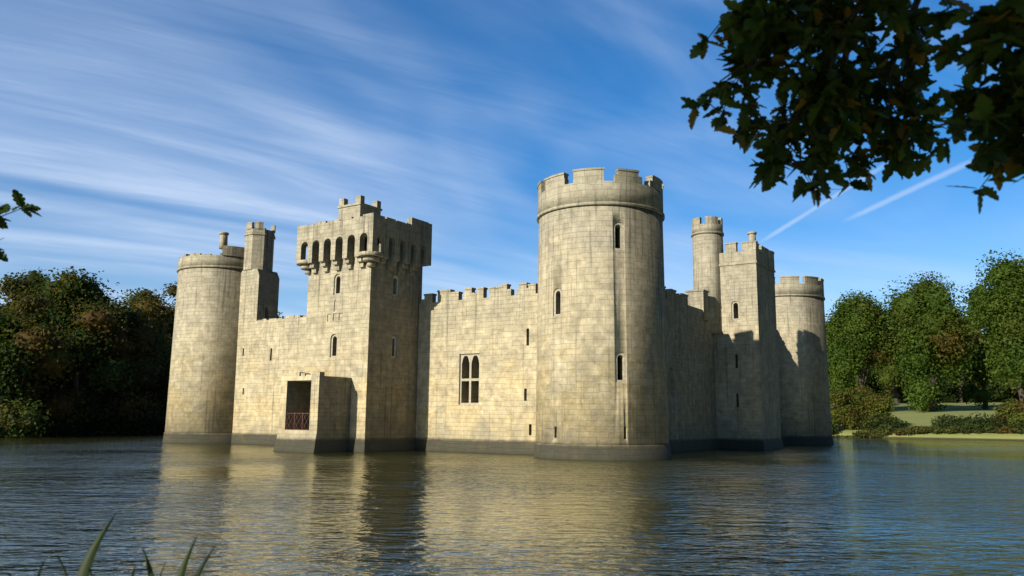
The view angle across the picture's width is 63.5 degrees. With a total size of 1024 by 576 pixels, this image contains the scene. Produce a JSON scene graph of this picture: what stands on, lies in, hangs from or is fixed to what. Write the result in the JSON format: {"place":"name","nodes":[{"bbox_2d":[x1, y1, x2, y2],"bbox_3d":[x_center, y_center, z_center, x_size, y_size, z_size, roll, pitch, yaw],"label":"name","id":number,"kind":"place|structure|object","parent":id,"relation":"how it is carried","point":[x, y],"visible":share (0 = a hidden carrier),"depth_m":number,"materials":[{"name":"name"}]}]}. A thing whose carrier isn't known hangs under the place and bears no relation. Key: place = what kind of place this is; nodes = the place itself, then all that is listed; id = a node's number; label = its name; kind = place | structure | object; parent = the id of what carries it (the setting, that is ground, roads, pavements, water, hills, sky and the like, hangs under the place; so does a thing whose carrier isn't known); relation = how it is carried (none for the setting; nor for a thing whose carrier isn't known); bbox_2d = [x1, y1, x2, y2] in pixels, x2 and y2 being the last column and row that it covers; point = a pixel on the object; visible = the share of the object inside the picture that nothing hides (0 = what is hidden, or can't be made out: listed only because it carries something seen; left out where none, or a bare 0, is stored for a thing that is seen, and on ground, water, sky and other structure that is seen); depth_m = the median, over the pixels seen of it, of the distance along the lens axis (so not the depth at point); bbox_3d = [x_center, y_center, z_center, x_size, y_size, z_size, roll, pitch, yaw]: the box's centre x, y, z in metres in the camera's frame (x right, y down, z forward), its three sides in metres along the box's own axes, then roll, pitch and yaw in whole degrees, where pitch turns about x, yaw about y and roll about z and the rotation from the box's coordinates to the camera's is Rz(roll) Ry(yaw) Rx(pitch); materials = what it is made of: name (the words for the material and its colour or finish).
{"place":"outdoors","nodes":[
{"label":"outdoors","id":0,"kind":"place"},
{"bbox_2d":[162,255,243,443],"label":"castle tower","id":1,"kind":"structure","parent":0,"point":[200,399],"depth_m":82.20,"materials":[{"name":"beige stone"}]},
{"bbox_2d":[31,464,990,575],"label":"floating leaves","id":2,"kind":"object","parent":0,"point":[498,527],"visible":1,"depth_m":18.64,"materials":[{"name":"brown plant"}]},
{"bbox_2d":[0,434,1023,575],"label":"moat water","id":3,"kind":"structure","parent":0,"point":[850,494],"depth_m":23.86,"materials":[{"name":"blue liquid"}]},
{"bbox_2d":[0,0,1023,332],"label":"sky","id":4,"kind":"structure","parent":0,"point":[141,132],"materials":[{"name":"blue"}]},
{"bbox_2d":[0,0,1023,261],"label":"tree branches","id":5,"kind":"object","parent":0,"point":[832,106],"visible":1,"depth_m":3.86,"materials":[{"name":"green plant"}]},
{"bbox_2d":[14,401,1023,439],"bbox_3d":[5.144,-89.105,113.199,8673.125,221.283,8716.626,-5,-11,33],"label":"ground","id":6,"kind":"structure","parent":0,"point":[913,418],"depth_m":165.12,"materials":[{"name":"green plant"}]},
{"bbox_2d":[0,272,47,394],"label":"tree","id":7,"kind":"object","parent":6,"relation":"on","point":[10,285],"visible":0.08,"depth_m":114.69,"materials":[{"name":"green plant"}]},
{"bbox_2d":[1,302,54,422],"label":"tree","id":8,"kind":"object","parent":6,"relation":"on","point":[19,314],"visible":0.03,"depth_m":108.48,"materials":[{"name":"green plant"}]},
{"bbox_2d":[17,267,49,292],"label":"tree","id":9,"kind":"object","parent":6,"relation":"on","point":[33,273],"visible":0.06,"depth_m":153.48,"materials":[{"name":"green plant"}]},
{"bbox_2d":[0,285,90,437],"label":"tall tree","id":10,"kind":"object","parent":6,"relation":"on","point":[22,345],"visible":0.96,"depth_m":98.83,"materials":[{"name":"green plant"}]},
{"bbox_2d":[32,318,113,413],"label":"tree","id":11,"kind":"object","parent":6,"relation":"on","point":[67,376],"visible":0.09,"depth_m":115.16,"materials":[{"name":"green plant"}]},
{"bbox_2d":[20,266,148,431],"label":"tall tree","id":12,"kind":"object","parent":6,"relation":"on","point":[75,296],"visible":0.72,"depth_m":111.44,"materials":[{"name":"green plant"}]},
{"bbox_2d":[4,414,165,435],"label":"bushes","id":13,"kind":"object","parent":6,"relation":"on","point":[80,428],"visible":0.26,"depth_m":111.69,"materials":[{"name":"green plant"}]},
{"bbox_2d":[19,389,166,426],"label":"shrubs","id":14,"kind":"object","parent":6,"relation":"on","point":[92,414],"visible":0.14,"depth_m":113.34,"materials":[{"name":"green plant"}]},
{"bbox_2d":[8,513,216,575],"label":"reeds","id":15,"kind":"object","parent":6,"relation":"on","point":[86,566],"visible":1,"depth_m":2.85,"materials":[{"name":"reed leaf"},{"name":"grass"}]},
{"bbox_2d":[85,306,169,432],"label":"tree","id":16,"kind":"object","parent":6,"relation":"on","point":[146,365],"visible":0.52,"depth_m":119.06,"materials":[{"name":"green plant"}]},
{"bbox_2d":[89,289,174,412],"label":"tall tree","id":17,"kind":"object","parent":6,"relation":"on","point":[153,308],"visible":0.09,"depth_m":126.85,"materials":[{"name":"green plant"}]},
{"bbox_2d":[120,287,171,340],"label":"tree","id":18,"kind":"object","parent":6,"relation":"on","point":[140,293],"visible":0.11,"depth_m":144.05,"materials":[{"name":"green plant"}]},
{"bbox_2d":[127,347,171,420],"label":"tree","id":19,"kind":"object","parent":6,"relation":"on","point":[160,385],"visible":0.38,"depth_m":125.82,"materials":[{"name":"green plant"}]},
{"bbox_2d":[160,281,176,346],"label":"tree","id":20,"kind":"object","parent":6,"relation":"on","point":[172,290],"visible":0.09,"depth_m":161.11,"materials":[{"name":"green plant"}]},
{"bbox_2d":[164,313,174,347],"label":"tree","id":21,"kind":"object","parent":6,"relation":"on","point":[171,328],"visible":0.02,"depth_m":147.76,"materials":[{"name":"green plant"}]},
{"bbox_2d":[179,195,783,454],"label":"castle","id":22,"kind":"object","parent":6,"relation":"on","point":[256,252],"visible":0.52,"depth_m":69.19,"materials":[{"name":"beige stone"}]},
{"bbox_2d":[232,317,306,433],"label":"castle curtain wall","id":23,"kind":"structure","parent":22,"relation":"attached to","point":[270,353],"depth_m":80.10,"materials":[{"name":"stone"}]},
{"bbox_2d":[239,275,278,321],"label":"castle turret","id":24,"kind":"object","parent":23,"relation":"on","point":[259,295],"visible":0.78,"depth_m":83.07,"materials":[{"name":"beige stone"}]},
{"bbox_2d":[286,412,309,429],"bbox_3d":[-16.341,10.195,63.336,2.670,1.360,0.072,-5,-11,33],"label":"railing","id":25,"kind":"object","parent":22,"relation":"attached to","point":[295,416],"visible":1,"depth_m":63.46,"materials":[{"name":"metal"}]},
{"bbox_2d":[304,257,422,438],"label":"tower","id":26,"kind":"structure","parent":22,"relation":"on","point":[362,327],"depth_m":67.04,"materials":[{"name":"stone"}]},
{"bbox_2d":[279,376,351,430],"bbox_3d":[-15.399,9.056,64.802,4.210,4.110,3.442,-5,-11,33],"label":"entrance porch","id":27,"kind":"object","parent":26,"relation":"attached to","point":[324,402],"visible":1,"depth_m":64.13,"materials":[{"name":"beige stone"}]},
{"bbox_2d":[296,215,431,266],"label":"parapet","id":28,"kind":"structure","parent":26,"relation":"on","point":[388,237],"depth_m":67.80,"materials":[{"name":"beige stone"}]},
{"bbox_2d":[416,306,537,440],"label":"castle curtain wall","id":29,"kind":"structure","parent":22,"relation":"attached to","point":[476,375],"depth_m":66.23,"materials":[{"name":"stone"}]},
{"bbox_2d":[665,309,716,439],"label":"castle curtain wall","id":30,"kind":"structure","parent":22,"relation":"on","point":[691,378],"depth_m":74.66,"materials":[{"name":"beige stone"}]},
{"bbox_2d":[825,321,837,388],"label":"tree","id":31,"kind":"object","parent":6,"relation":"on","point":[829,357],"visible":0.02,"depth_m":207.84,"materials":[{"name":"green plant"}]},
{"bbox_2d":[830,388,857,429],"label":"bush","id":32,"kind":"object","parent":6,"relation":"on","point":[839,399],"visible":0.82,"depth_m":158.84,"materials":[{"name":"green plant"}]},
{"bbox_2d":[829,344,875,398],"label":"tree","id":33,"kind":"object","parent":6,"relation":"on","point":[858,380],"visible":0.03,"depth_m":265.17,"materials":[{"name":"green plant"}]},
{"bbox_2d":[825,289,898,410],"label":"tree","id":34,"kind":"object","parent":6,"relation":"on","point":[856,326],"visible":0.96,"depth_m":192.58,"materials":[{"name":"green plant"}]},
{"bbox_2d":[840,383,883,429],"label":"bush","id":35,"kind":"object","parent":6,"relation":"on","point":[857,393],"visible":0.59,"depth_m":158.74,"materials":[{"name":"green plant"}]},
{"bbox_2d":[865,381,879,390],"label":"tree","id":36,"kind":"object","parent":6,"relation":"on","point":[872,384],"visible":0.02,"depth_m":318.80,"materials":[{"name":"green plant"}]},
{"bbox_2d":[859,393,899,428],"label":"bush","id":37,"kind":"object","parent":6,"relation":"on","point":[882,405],"visible":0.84,"depth_m":156.28,"materials":[{"name":"green plant"}]},
{"bbox_2d":[865,366,893,401],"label":"tree","id":38,"kind":"object","parent":6,"relation":"on","point":[870,380],"visible":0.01,"depth_m":282.92,"materials":[{"name":"green plant"}]},
{"bbox_2d":[871,373,907,400],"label":"tree","id":39,"kind":"object","parent":6,"relation":"on","point":[878,388],"visible":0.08,"depth_m":270.69,"materials":[{"name":"green plant"}]},
{"bbox_2d":[869,346,920,403],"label":"tree","id":40,"kind":"object","parent":6,"relation":"on","point":[884,378],"visible":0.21,"depth_m":245.69,"materials":[{"name":"green plant"}]},
{"bbox_2d":[883,375,962,402],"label":"bushes","id":41,"kind":"object","parent":6,"relation":"on","point":[950,396],"visible":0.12,"depth_m":251.99,"materials":[{"name":"green plant"}]},
{"bbox_2d":[831,412,1023,433],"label":"bank bushes","id":42,"kind":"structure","parent":6,"relation":"on","point":[968,422],"depth_m":148.09,"materials":[{"name":"green plant"}]},
{"bbox_2d":[832,423,1023,437],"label":"bank reeds","id":43,"kind":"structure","parent":6,"relation":"on","point":[937,429],"depth_m":147.86,"materials":[{"name":"green plant"}]},
{"bbox_2d":[878,271,987,411],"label":"tree","id":44,"kind":"object","parent":6,"relation":"on","point":[930,331],"visible":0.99,"depth_m":185.73,"materials":[{"name":"green plant"}]},
{"bbox_2d":[941,356,981,402],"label":"tree","id":45,"kind":"object","parent":6,"relation":"on","point":[959,395],"visible":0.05,"depth_m":253.25,"materials":[{"name":"green plant"}]},
{"bbox_2d":[937,379,994,399],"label":"tree","id":46,"kind":"object","parent":6,"relation":"on","point":[955,389],"visible":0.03,"depth_m":256.16,"materials":[{"name":"green plant"}]},
{"bbox_2d":[955,305,1003,409],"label":"tree","id":47,"kind":"object","parent":6,"relation":"on","point":[972,391],"visible":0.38,"depth_m":206.05,"materials":[{"name":"green plant"}]},
{"bbox_2d":[956,389,1018,402],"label":"bushes","id":48,"kind":"object","parent":6,"relation":"on","point":[1004,397],"visible":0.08,"depth_m":248.53,"materials":[{"name":"green plant"}]},
{"bbox_2d":[959,248,1023,407],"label":"tree","id":49,"kind":"object","parent":6,"relation":"on","point":[997,313],"visible":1,"depth_m":164.99,"materials":[{"name":"green plant"}]},
{"bbox_2d":[978,372,1017,401],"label":"tree","id":50,"kind":"object","parent":6,"relation":"on","point":[998,386],"visible":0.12,"depth_m":245.12,"materials":[{"name":"green plant"}]},
{"bbox_2d":[991,399,1023,427],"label":"bush","id":51,"kind":"object","parent":6,"relation":"on","point":[1012,410],"visible":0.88,"depth_m":145.27,"materials":[{"name":"green plant"}]},
{"bbox_2d":[1003,377,1023,393],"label":"tree","id":52,"kind":"object","parent":6,"relation":"on","point":[1014,383],"visible":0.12,"depth_m":241.48,"materials":[{"name":"green plant"}]},
{"bbox_2d":[533,167,671,460],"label":"castle tower","id":53,"kind":"structure","parent":0,"point":[601,388],"depth_m":56.93,"materials":[{"name":"beige stone"}]},
{"bbox_2d":[691,216,723,334],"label":"castle turret","id":54,"kind":"object","parent":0,"point":[707,241],"visible":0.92,"depth_m":81.47,"materials":[{"name":"beige stone"}]},
{"bbox_2d":[714,263,780,439],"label":"castle tower","id":55,"kind":"structure","parent":0,"point":[746,377],"depth_m":79.40,"materials":[{"name":"beige stone"}]},
{"bbox_2d":[775,276,833,444],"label":"castle tower","id":56,"kind":"structure","parent":0,"point":[805,409],"depth_m":97.57,"materials":[{"name":"beige stone"}]}
]}

